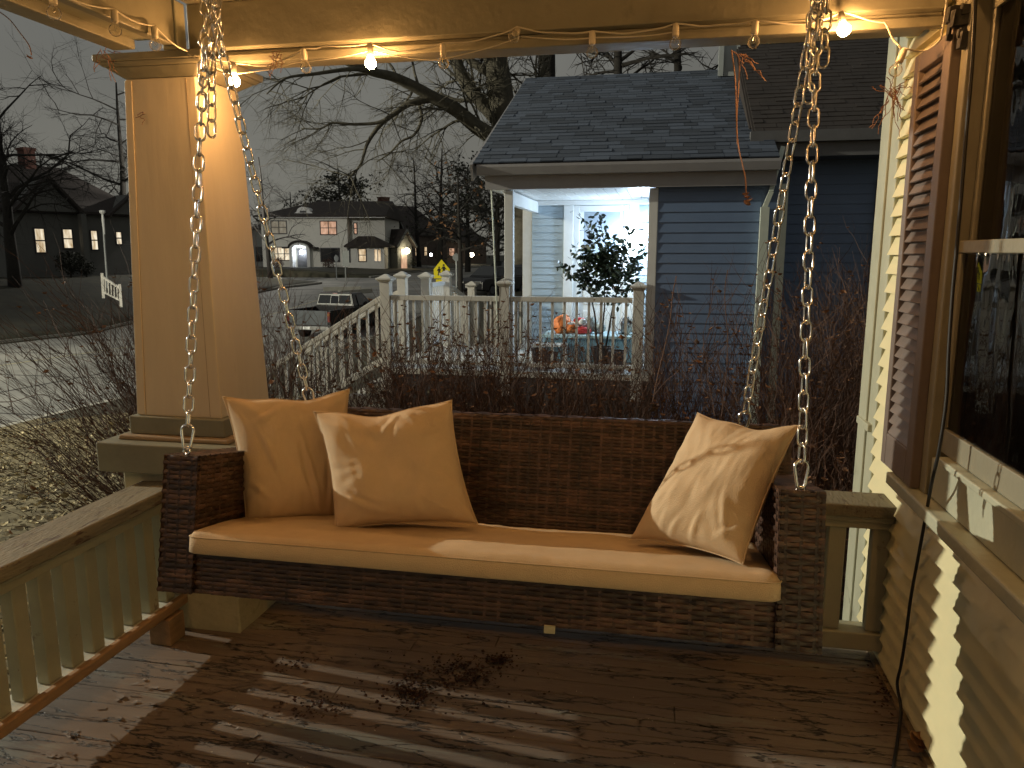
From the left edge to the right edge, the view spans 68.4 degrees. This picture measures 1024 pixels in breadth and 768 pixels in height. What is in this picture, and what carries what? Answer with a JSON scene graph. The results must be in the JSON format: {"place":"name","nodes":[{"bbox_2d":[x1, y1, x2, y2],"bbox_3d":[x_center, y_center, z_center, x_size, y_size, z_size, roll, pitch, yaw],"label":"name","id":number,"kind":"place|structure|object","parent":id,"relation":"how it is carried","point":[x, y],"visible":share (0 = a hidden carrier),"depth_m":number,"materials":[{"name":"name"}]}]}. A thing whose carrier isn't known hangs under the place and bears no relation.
{"place":"outdoors","nodes":[
{"label":"outdoors","id":0,"kind":"place"},
{"bbox_2d":[0,267,478,424],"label":"street","id":1,"kind":"structure","parent":0,"point":[314,291],"depth_m":24.89,"materials":[{"name":"asphalt"}]},
{"bbox_2d":[0,289,420,414],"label":"road joint","id":2,"kind":"object","parent":1,"relation":"on","point":[123,355],"visible":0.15,"depth_m":19.32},
{"bbox_2d":[285,292,380,337],"bbox_3d":[-6.921,-2.874,30.717,2.058,1.700,5.172,3,10,17],"label":"pickup truck","id":3,"kind":"object","parent":1,"relation":"on","point":[330,300],"visible":0.44,"depth_m":30.02,"materials":[{"name":"black paint"}]},
{"bbox_2d":[264,277,365,283],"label":"side street","id":4,"kind":"structure","parent":0,"point":[326,280],"depth_m":58.41,"materials":[{"name":"asphalt"}]},
{"bbox_2d":[323,286,372,292],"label":"traffic island","id":5,"kind":"structure","parent":0,"point":[355,288],"depth_m":43.31,"materials":[{"name":"concrete"}]},
{"bbox_2d":[0,0,718,255],"label":"sky","id":6,"kind":"structure","parent":0,"point":[38,35],"materials":[{"name":"grey"}]},
{"bbox_2d":[0,255,846,619],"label":"ground","id":7,"kind":"structure","parent":0,"point":[90,289],"depth_m":34.84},
{"bbox_2d":[0,67,127,287],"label":"bare tree","id":8,"kind":"object","parent":7,"relation":"on","point":[8,224],"visible":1,"depth_m":35.79,"materials":[{"name":"brown plant"}]},
{"bbox_2d":[0,147,131,277],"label":"house","id":9,"kind":"structure","parent":7,"relation":"on","point":[80,234],"depth_m":45.46,"materials":[{"name":"black"}]},
{"bbox_2d":[33,228,46,252],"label":"window","id":10,"kind":"structure","parent":9,"relation":"in","point":[39,234],"depth_m":44.03,"materials":[{"name":"glass"}]},
{"bbox_2d":[61,228,74,248],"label":"window","id":11,"kind":"structure","parent":9,"relation":"in","point":[67,234],"depth_m":45.29,"materials":[{"name":"glass"}]},
{"bbox_2d":[89,230,99,250],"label":"window","id":12,"kind":"structure","parent":9,"relation":"in","point":[94,241],"depth_m":46.61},
{"bbox_2d":[115,231,122,244],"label":"window","id":13,"kind":"structure","parent":9,"relation":"in","point":[118,233],"depth_m":47.86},
{"bbox_2d":[53,250,86,277],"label":"bush","id":14,"kind":"object","parent":7,"relation":"on","point":[72,267],"visible":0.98,"depth_m":42.96,"materials":[{"name":"green plant"}]},
{"bbox_2d":[76,261,96,276],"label":"bush","id":15,"kind":"object","parent":7,"relation":"on","point":[86,269],"visible":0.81,"depth_m":43.95,"materials":[{"name":"green plant"}]},
{"bbox_2d":[2,27,187,194],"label":"bare tree","id":16,"kind":"object","parent":7,"relation":"on","point":[122,154],"visible":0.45,"depth_m":51.60,"materials":[{"name":"brown plant"}]},
{"bbox_2d":[99,210,107,287],"bbox_3d":[-16.889,-5.593,31.297,0.228,3.192,0.240,2,10,11],"label":"pole","id":17,"kind":"object","parent":7,"relation":"on","point":[102,212],"visible":0.98,"depth_m":31.21,"materials":[{"name":"metal"}]},
{"bbox_2d":[101,273,122,306],"bbox_3d":[-15.427,-3.626,28.978,0.148,1.233,2.208,-9,14,-43],"label":"stair railing","id":18,"kind":"object","parent":7,"relation":"on","point":[103,278],"visible":0.79,"depth_m":28.97,"materials":[{"name":"wood"}]},
{"bbox_2d":[0,282,321,342],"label":"kerb","id":19,"kind":"structure","parent":7,"relation":"on","point":[32,338],"depth_m":30.23,"materials":[{"name":"concrete"}]},
{"bbox_2d":[92,48,275,632],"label":"porch pillar","id":20,"kind":"structure","parent":7,"relation":"on","point":[162,88],"depth_m":2.81,"materials":[{"name":"paint"}]},
{"bbox_2d":[0,0,186,50],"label":"porch beam","id":21,"kind":"structure","parent":20,"relation":"on","point":[92,24],"depth_m":2.39,"materials":[{"name":"paint"}]},
{"bbox_2d":[93,47,120,81],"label":"dry vine","id":22,"kind":"object","parent":21,"relation":"hanging from","point":[108,60],"visible":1,"depth_m":2.57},
{"bbox_2d":[180,0,947,69],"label":"porch beam","id":23,"kind":"structure","parent":20,"relation":"on","point":[256,32],"depth_m":2.46,"materials":[{"name":"paint"}]},
{"bbox_2d":[46,0,947,86],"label":"string light","id":24,"kind":"object","parent":23,"relation":"hanging from","point":[844,29],"visible":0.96,"depth_m":2.36,"materials":[{"name":"beige"}]},
{"bbox_2d":[267,50,283,78],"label":"dry vine","id":25,"kind":"object","parent":24,"relation":"hanging from","point":[275,57],"visible":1,"depth_m":2.55,"materials":[{"name":"brown plant"}]},
{"bbox_2d":[731,50,765,205],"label":"hanging vine","id":26,"kind":"object","parent":23,"relation":"hanging from","point":[747,202],"visible":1,"depth_m":2.44,"materials":[{"name":"reddish-brown dry twig"}]},
{"bbox_2d":[0,314,420,426],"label":"kerb","id":27,"kind":"structure","parent":7,"relation":"on","point":[61,411],"depth_m":13.69,"materials":[{"name":"concrete"}]},
{"bbox_2d":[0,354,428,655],"bbox_3d":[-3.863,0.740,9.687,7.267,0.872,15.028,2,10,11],"label":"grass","id":28,"kind":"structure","parent":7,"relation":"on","point":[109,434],"depth_m":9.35,"materials":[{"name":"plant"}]},
{"bbox_2d":[251,224,262,266],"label":"house","id":29,"kind":"structure","parent":7,"relation":"on","point":[257,238],"depth_m":77.77,"materials":[{"name":"grey"}]},
{"bbox_2d":[255,247,262,261],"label":"window","id":30,"kind":"structure","parent":29,"relation":"in","point":[260,248],"depth_m":77.77,"materials":[{"name":"black glass"}]},
{"bbox_2d":[0,389,514,694],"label":"leaf litter","id":31,"kind":"object","parent":7,"relation":"on","point":[23,498],"visible":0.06,"depth_m":7.45,"materials":[{"name":"plant"}]},
{"bbox_2d":[0,260,298,534],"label":"bare shrub","id":32,"kind":"object","parent":31,"relation":"on","point":[103,488],"visible":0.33,"depth_m":4.27,"materials":[{"name":"brown plant"}]},
{"bbox_2d":[24,349,93,501],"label":"long shoot","id":33,"kind":"object","parent":32,"relation":"attached to","point":[70,404],"visible":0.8,"depth_m":4.24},
{"bbox_2d":[0,221,323,459],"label":"bare shrub","id":34,"kind":"object","parent":31,"relation":"on","point":[121,349],"visible":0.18,"depth_m":5.23,"materials":[{"name":"brown plant"}]},
{"bbox_2d":[117,269,404,432],"bbox_3d":[-1.567,0.255,4.803,1.657,2.020,1.779,-4,11,-23],"label":"bare shrub","id":35,"kind":"object","parent":31,"relation":"on","point":[272,380],"visible":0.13,"depth_m":4.78,"materials":[{"name":"brown plant"}]},
{"bbox_2d":[251,186,307,221],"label":"bare tree","id":36,"kind":"object","parent":7,"relation":"on","point":[290,205],"visible":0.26,"depth_m":93.11,"materials":[{"name":"brown plant"}]},
{"bbox_2d":[246,157,323,277],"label":"bare tree","id":37,"kind":"object","parent":7,"relation":"on","point":[268,257],"visible":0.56,"depth_m":55.75,"materials":[{"name":"brown plant"}]},
{"bbox_2d":[253,201,403,268],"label":"house","id":38,"kind":"structure","parent":7,"relation":"on","point":[387,217],"depth_m":74.95,"materials":[{"name":"paint"}]},
{"bbox_2d":[270,220,286,233],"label":"window","id":39,"kind":"structure","parent":38,"relation":"in","point":[277,227],"depth_m":74.81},
{"bbox_2d":[271,247,288,260],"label":"window","id":40,"kind":"structure","parent":38,"relation":"in","point":[279,252],"depth_m":75.25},
{"bbox_2d":[297,249,306,266],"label":"door","id":41,"kind":"structure","parent":38,"relation":"in","point":[302,258],"depth_m":75.21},
{"bbox_2d":[320,221,336,234],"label":"window","id":42,"kind":"structure","parent":38,"relation":"in","point":[326,228],"depth_m":74.73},
{"bbox_2d":[320,248,339,261],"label":"window","id":43,"kind":"structure","parent":38,"relation":"in","point":[328,252],"depth_m":75.15,"materials":[{"name":"black glass"}]},
{"bbox_2d":[358,248,366,261],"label":"window","id":44,"kind":"structure","parent":38,"relation":"in","point":[362,251],"depth_m":74.61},
{"bbox_2d":[373,249,381,261],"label":"window","id":45,"kind":"structure","parent":38,"relation":"in","point":[379,255],"depth_m":74.59,"materials":[{"name":"glass"}]},
{"bbox_2d":[282,167,387,208],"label":"leafy tree","id":46,"kind":"object","parent":7,"relation":"on","point":[343,189],"visible":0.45,"depth_m":87.23,"materials":[{"name":"black plant"}]},
{"bbox_2d":[342,251,348,286],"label":"street sign","id":47,"kind":"object","parent":7,"relation":"on","point":[345,259],"visible":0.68,"depth_m":45.32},
{"bbox_2d":[266,294,466,408],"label":"bare shrub","id":48,"kind":"object","parent":7,"relation":"on","point":[361,385],"visible":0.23,"depth_m":5.02,"materials":[{"name":"brown plant"}]},
{"bbox_2d":[348,377,403,407],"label":"porch steps","id":49,"kind":"structure","parent":7,"relation":"on","point":[359,393],"depth_m":9.80,"materials":[{"name":"concrete"}]},
{"bbox_2d":[239,55,556,264],"bbox_3d":[-2.149,-6.804,18.062,5.600,8.794,10.609,5,11,28],"label":"tree","id":50,"kind":"object","parent":7,"relation":"on","point":[492,103],"visible":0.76,"depth_m":17.80,"materials":[{"name":"brown plant"}]},
{"bbox_2d":[389,229,417,267],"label":"house","id":51,"kind":"structure","parent":7,"relation":"on","point":[400,258],"depth_m":78.52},
{"bbox_2d":[377,197,449,264],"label":"house","id":52,"kind":"structure","parent":7,"relation":"on","point":[424,249],"depth_m":96.69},
{"bbox_2d":[387,147,462,266],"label":"bare tree","id":53,"kind":"object","parent":7,"relation":"on","point":[418,252],"visible":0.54,"depth_m":85.36,"materials":[{"name":"brown plant"}]},
{"bbox_2d":[340,300,527,411],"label":"bare shrub","id":54,"kind":"object","parent":7,"relation":"on","point":[477,344],"visible":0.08,"depth_m":5.75,"materials":[{"name":"brown plant"}]},
{"bbox_2d":[321,280,557,412],"bbox_3d":[-0.470,0.292,4.743,1.496,1.944,1.529,2,10,11],"label":"bare shrub","id":55,"kind":"object","parent":7,"relation":"on","point":[437,395],"visible":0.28,"depth_m":4.70,"materials":[{"name":"brown plant"}]},
{"bbox_2d":[434,259,449,281],"bbox_3d":[-2.850,-3.659,30.730,0.651,2.813,0.079,0,10,0],"label":"street sign","id":56,"kind":"object","parent":7,"relation":"on","point":[440,267],"visible":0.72,"depth_m":30.52,"materials":[{"name":"yellow metal"}]},
{"bbox_2d":[397,141,488,263],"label":"bare tree","id":57,"kind":"object","parent":7,"relation":"on","point":[440,244],"visible":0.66,"depth_m":67.95,"materials":[{"name":"brown plant"}]},
{"bbox_2d":[386,150,503,271],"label":"bare tree","id":58,"kind":"object","parent":7,"relation":"on","point":[467,255],"visible":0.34,"depth_m":72.93,"materials":[{"name":"brown plant"}]},
{"bbox_2d":[266,270,647,401],"bbox_3d":[-0.605,-0.394,11.327,5.208,2.590,3.998,2,10,11],"label":"porch railing","id":59,"kind":"object","parent":7,"relation":"on","point":[455,298],"visible":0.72,"depth_m":9.42,"materials":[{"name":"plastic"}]},
{"bbox_2d":[421,156,498,292],"bbox_3d":[-2.086,-5.521,29.578,3.475,6.963,3.730,-7,12,-37],"label":"tree","id":60,"kind":"object","parent":7,"relation":"on","point":[458,223],"visible":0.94,"depth_m":29.27,"materials":[{"name":"brown plant"}]},
{"bbox_2d":[436,221,486,262],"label":"house","id":61,"kind":"structure","parent":7,"relation":"on","point":[454,248],"depth_m":113.52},
{"bbox_2d":[435,155,503,260],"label":"bare tree","id":62,"kind":"object","parent":7,"relation":"on","point":[497,201],"visible":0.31,"depth_m":58.38,"materials":[{"name":"brown plant"}]},
{"bbox_2d":[457,266,522,295],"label":"parked car","id":63,"kind":"object","parent":7,"relation":"on","point":[483,277],"visible":0.53,"depth_m":40.24,"materials":[{"name":"black paint"}]},
{"bbox_2d":[409,292,594,414],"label":"bare shrub","id":64,"kind":"object","parent":7,"relation":"on","point":[528,350],"visible":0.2,"depth_m":5.56,"materials":[{"name":"brown plant"}]},
{"bbox_2d":[417,302,647,417],"bbox_3d":[0.104,0.300,5.117,1.432,1.794,1.412,-6,11,-29],"label":"bare shrub","id":65,"kind":"object","parent":7,"relation":"on","point":[525,411],"visible":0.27,"depth_m":4.95,"materials":[{"name":"brown plant"}]},
{"bbox_2d":[478,52,634,77],"bbox_3d":[0.835,-7.741,24.395,6.145,10.812,3.850,2,10,11],"label":"bare tree","id":66,"kind":"object","parent":7,"relation":"on","point":[551,66],"visible":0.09,"depth_m":23.44,"materials":[{"name":"brown plant"}]},
{"bbox_2d":[483,324,716,420],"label":"bare shrub","id":67,"kind":"object","parent":7,"relation":"on","point":[609,393],"visible":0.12,"depth_m":4.51,"materials":[{"name":"brown plant"}]},
{"bbox_2d":[506,281,694,418],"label":"bare shrub","id":68,"kind":"object","parent":7,"relation":"on","point":[621,375],"visible":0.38,"depth_m":6.16,"materials":[{"name":"brown plant"}]},
{"bbox_2d":[567,48,707,75],"bbox_3d":[3.671,-7.916,23.522,5.561,11.437,4.298,2,10,11],"label":"bare tree","id":69,"kind":"object","parent":7,"relation":"on","point":[618,59],"visible":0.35,"depth_m":23.35,"materials":[{"name":"brown plant"}]},
{"bbox_2d":[387,38,888,423],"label":"house","id":70,"kind":"structure","parent":7,"relation":"on","point":[554,157],"depth_m":9.00,"materials":[{"name":"blue"}]},
{"bbox_2d":[542,330,631,362],"bbox_3d":[1.066,-0.510,10.172,1.260,0.355,0.610,2,10,11],"label":"storage box","id":71,"kind":"object","parent":70,"relation":"on","point":[583,337],"visible":0.2,"depth_m":9.92,"materials":[{"name":"blue plastic"}]},
{"bbox_2d":[554,314,574,333],"bbox_3d":[0.722,-0.791,10.109,0.364,0.285,0.235,2,10,11],"label":"pumpkin","id":72,"kind":"object","parent":71,"relation":"on","point":[557,324],"visible":0.62,"depth_m":10.03,"materials":[{"name":"fabric"}]},
{"bbox_2d":[567,317,590,333],"bbox_3d":[0.905,-0.777,10.057,0.318,0.214,0.242,2,10,11],"label":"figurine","id":73,"kind":"object","parent":71,"relation":"on","point":[581,322],"visible":0.83,"depth_m":9.96,"materials":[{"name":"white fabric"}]},
{"bbox_2d":[578,316,605,332],"bbox_3d":[1.070,-0.792,10.151,0.402,0.248,0.200,2,10,11],"label":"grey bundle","id":74,"kind":"object","parent":71,"relation":"on","point":[592,328],"visible":0.36,"depth_m":10.08,"materials":[{"name":"fabric"}]},
{"bbox_2d":[620,317,632,333],"bbox_3d":[1.540,-0.771,10.007,0.206,0.242,0.207,2,10,11],"label":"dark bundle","id":75,"kind":"object","parent":71,"relation":"on","point":[628,326],"visible":0.55,"depth_m":9.95,"materials":[{"name":"fabric"}]},
{"bbox_2d":[578,211,623,330],"bbox_3d":[1.277,-1.464,10.858,0.618,2.019,0.018,2,10,11],"label":"door","id":76,"kind":"structure","parent":70,"relation":"in","point":[617,226],"depth_m":10.79,"materials":[{"name":"white paint"}]},
{"bbox_2d":[556,212,646,364],"bbox_3d":[1.122,-1.173,9.402,1.130,1.944,0.697,2,10,11],"label":"potted tree","id":77,"kind":"object","parent":70,"relation":"on","point":[604,267],"visible":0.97,"depth_m":9.27,"materials":[{"name":"green plant"}]},
{"bbox_2d":[637,222,647,242],"bbox_3d":[1.843,-2.084,10.358,0.257,0.282,0.124,-1,10,-7],"label":"porch lamp","id":78,"kind":"object","parent":70,"relation":"attached to","point":[641,235],"visible":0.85,"depth_m":10.31,"materials":[{"name":"white glass"}]},
{"bbox_2d":[601,48,718,74],"bbox_3d":[5.244,-7.548,23.514,6.544,10.716,3.717,2,10,11],"label":"bare tree","id":79,"kind":"object","parent":7,"relation":"on","point":[675,58],"visible":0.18,"depth_m":23.23,"materials":[{"name":"brown plant"}]},
{"bbox_2d":[649,276,676,411],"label":"long shoot","id":80,"kind":"object","parent":7,"relation":"on","point":[654,407],"visible":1,"depth_m":3.27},
{"bbox_2d":[593,245,798,423],"bbox_3d":[1.249,0.140,5.002,1.362,2.147,1.217,-2,10,-9],"label":"bare shrub","id":81,"kind":"object","parent":7,"relation":"on","point":[672,406],"visible":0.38,"depth_m":4.83,"materials":[{"name":"brown plant"}]},
{"bbox_2d":[721,270,727,416],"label":"long shoot","id":82,"kind":"object","parent":7,"relation":"on","point":[727,342],"visible":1,"depth_m":3.78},
{"bbox_2d":[672,282,865,526],"bbox_3d":[1.529,0.369,4.331,1.243,1.915,1.349,2,10,11],"label":"bare shrub","id":83,"kind":"object","parent":7,"relation":"on","point":[793,411],"visible":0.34,"depth_m":4.15,"materials":[{"name":"brown plant"}]},
{"bbox_2d":[705,375,856,615],"bbox_3d":[1.397,0.704,3.550,1.030,1.523,0.928,2,10,11],"label":"bare shrub","id":84,"kind":"object","parent":7,"relation":"on","point":[840,474],"visible":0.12,"depth_m":3.47,"materials":[{"name":"brown plant"}]},
{"bbox_2d":[715,217,871,583],"bbox_3d":[2.043,0.099,4.630,1.569,2.368,1.553,2,10,11],"label":"bare shrub","id":85,"kind":"object","parent":7,"relation":"on","point":[825,311],"visible":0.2,"depth_m":4.57,"materials":[{"name":"brown plant"}]},
{"bbox_2d":[757,232,871,485],"bbox_3d":[2.586,-0.060,5.633,1.502,2.353,1.463,2,10,11],"label":"bare shrub","id":86,"kind":"object","parent":7,"relation":"on","point":[820,284],"visible":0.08,"depth_m":5.76,"materials":[{"name":"brown plant"}]},
{"bbox_2d":[842,0,1023,767],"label":"house","id":87,"kind":"structure","parent":7,"relation":"on","point":[961,683],"depth_m":2.11,"materials":[{"name":"beige"}]},
{"bbox_2d":[0,12,32,58],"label":"hanging twig","id":88,"kind":"object","parent":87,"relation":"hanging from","point":[30,57],"visible":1,"depth_m":2.66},
{"bbox_2d":[822,490,896,651],"bbox_3d":[0.155,0.632,2.877,2.358,0.544,0.160,2,10,11],"label":"porch railing","id":89,"kind":"object","parent":87,"relation":"attached to","point":[874,513],"visible":0.15,"depth_m":2.65,"materials":[{"name":"paint"}]},
{"bbox_2d":[869,76,911,136],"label":"dry vine","id":90,"kind":"object","parent":87,"relation":"hanging from","point":[892,96],"visible":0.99,"depth_m":2.53,"materials":[{"name":"plant"}]},
{"bbox_2d":[892,0,977,767],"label":"power cable","id":91,"kind":"object","parent":87,"relation":"attached to","point":[970,86],"visible":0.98,"depth_m":2.00,"materials":[{"name":"black rubber"}]},
{"bbox_2d":[886,0,1023,623],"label":"window frame","id":92,"kind":"structure","parent":87,"relation":"in","point":[976,507],"depth_m":1.98,"materials":[{"name":"paint"}]},
{"bbox_2d":[945,4,970,49],"bbox_3d":[1.251,-0.989,2.085,0.090,0.133,0.094,2,10,11],"label":"wall bracket","id":93,"kind":"object","parent":87,"relation":"attached to","point":[957,16],"depth_m":2.06,"materials":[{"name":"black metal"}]},
{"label":"porch ceiling","id":94,"kind":"structure","parent":87,"relation":"attached to","visible":0},
{"bbox_3d":[-0.764,-1.150,1.855,0.036,0.391,0.036,2,10,11],"label":"ceiling hook","id":95,"kind":"object","parent":94,"relation":"hanging from","visible":0},
{"bbox_2d":[180,0,221,455],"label":"swing chain","id":96,"kind":"object","parent":95,"relation":"hanging from","point":[207,55],"visible":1,"depth_m":1.91,"materials":[{"name":"metal"}]},
{"bbox_2d":[156,407,826,654],"bbox_3d":[-0.063,0.331,2.052,1.623,0.503,0.529,2,-1,11],"label":"porch swing","id":97,"kind":"object","parent":96,"relation":"hanging from","point":[581,473],"visible":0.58,"depth_m":1.93,"materials":[{"name":"wicker"}]},
{"bbox_2d":[189,515,781,601],"bbox_3d":[-0.079,0.431,1.989,1.448,0.143,0.448,2,10,11],"label":"seat cushion","id":98,"kind":"object","parent":97,"relation":"on","point":[619,561],"visible":0.86,"depth_m":1.82,"materials":[{"name":"fabric"}]},
{"bbox_2d":[222,389,349,517],"bbox_3d":[-0.655,0.227,2.216,0.364,0.401,0.165,-2,10,-12],"label":"throw pillow","id":99,"kind":"object","parent":98,"relation":"on","point":[279,442],"visible":0.72,"depth_m":2.17,"materials":[{"name":"fabric"}]},
{"bbox_2d":[313,400,478,526],"bbox_3d":[-0.326,0.224,2.087,0.459,0.335,0.201,-1,10,-5],"label":"throw pillow","id":100,"kind":"object","parent":98,"relation":"on","point":[403,466],"visible":0.99,"depth_m":2.04,"materials":[{"name":"fabric"}]},
{"bbox_2d":[629,412,798,564],"bbox_3d":[0.498,0.251,1.876,0.244,0.331,0.318,-8,12,-37],"label":"throw pillow","id":101,"kind":"object","parent":98,"relation":"on","point":[712,492],"visible":1,"depth_m":1.80,"materials":[{"name":"fabric"}]},
{"bbox_2d":[205,0,314,399],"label":"swing chain","id":102,"kind":"object","parent":95,"relation":"hanging from","point":[257,193],"visible":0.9,"depth_m":2.04,"materials":[{"name":"metal"}]},
{"bbox_3d":[0.660,-1.058,1.588,0.035,0.481,0.036,2,10,11],"label":"ceiling hook","id":103,"kind":"object","parent":94,"relation":"hanging from","visible":0},
{"bbox_2d":[737,0,822,427],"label":"swing chain","id":104,"kind":"object","parent":103,"relation":"hanging from","point":[818,7],"visible":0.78,"depth_m":1.80,"materials":[{"name":"metal"}]},
{"bbox_2d":[793,0,832,490],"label":"swing chain","id":105,"kind":"object","parent":103,"relation":"hanging from","point":[817,54],"visible":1,"depth_m":1.64,"materials":[{"name":"metal"}]},
{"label":"porch foundation","id":106,"kind":"structure","parent":7,"relation":"on","visible":0},
{"bbox_2d":[0,601,925,767],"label":"porch floor","id":107,"kind":"structure","parent":106,"relation":"on","point":[687,683],"depth_m":2.46,"materials":[{"name":"paint"}]},
{"bbox_2d":[0,481,187,739],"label":"porch railing","id":108,"kind":"object","parent":107,"relation":"on","point":[100,561],"visible":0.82,"depth_m":2.42,"materials":[{"name":"paint"}]},
{"bbox_2d":[38,623,908,767],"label":"peeling paint","id":109,"kind":"object","parent":107,"relation":"on","point":[148,741],"visible":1,"depth_m":2.36,"materials":[{"name":"paint"}]},
{"bbox_2d":[248,632,893,737],"bbox_3d":[0.237,1.016,2.575,2.384,0.022,0.642,0,10,2],"label":"floor debris","id":110,"kind":"object","parent":107,"relation":"on","point":[498,659],"visible":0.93,"depth_m":2.56,"materials":[{"name":"plant"}]},
{"bbox_2d":[907,730,926,752],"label":"dead leaf","id":111,"kind":"object","parent":107,"relation":"on","point":[916,743],"visible":0.94,"depth_m":2.21,"materials":[{"name":"plant"}]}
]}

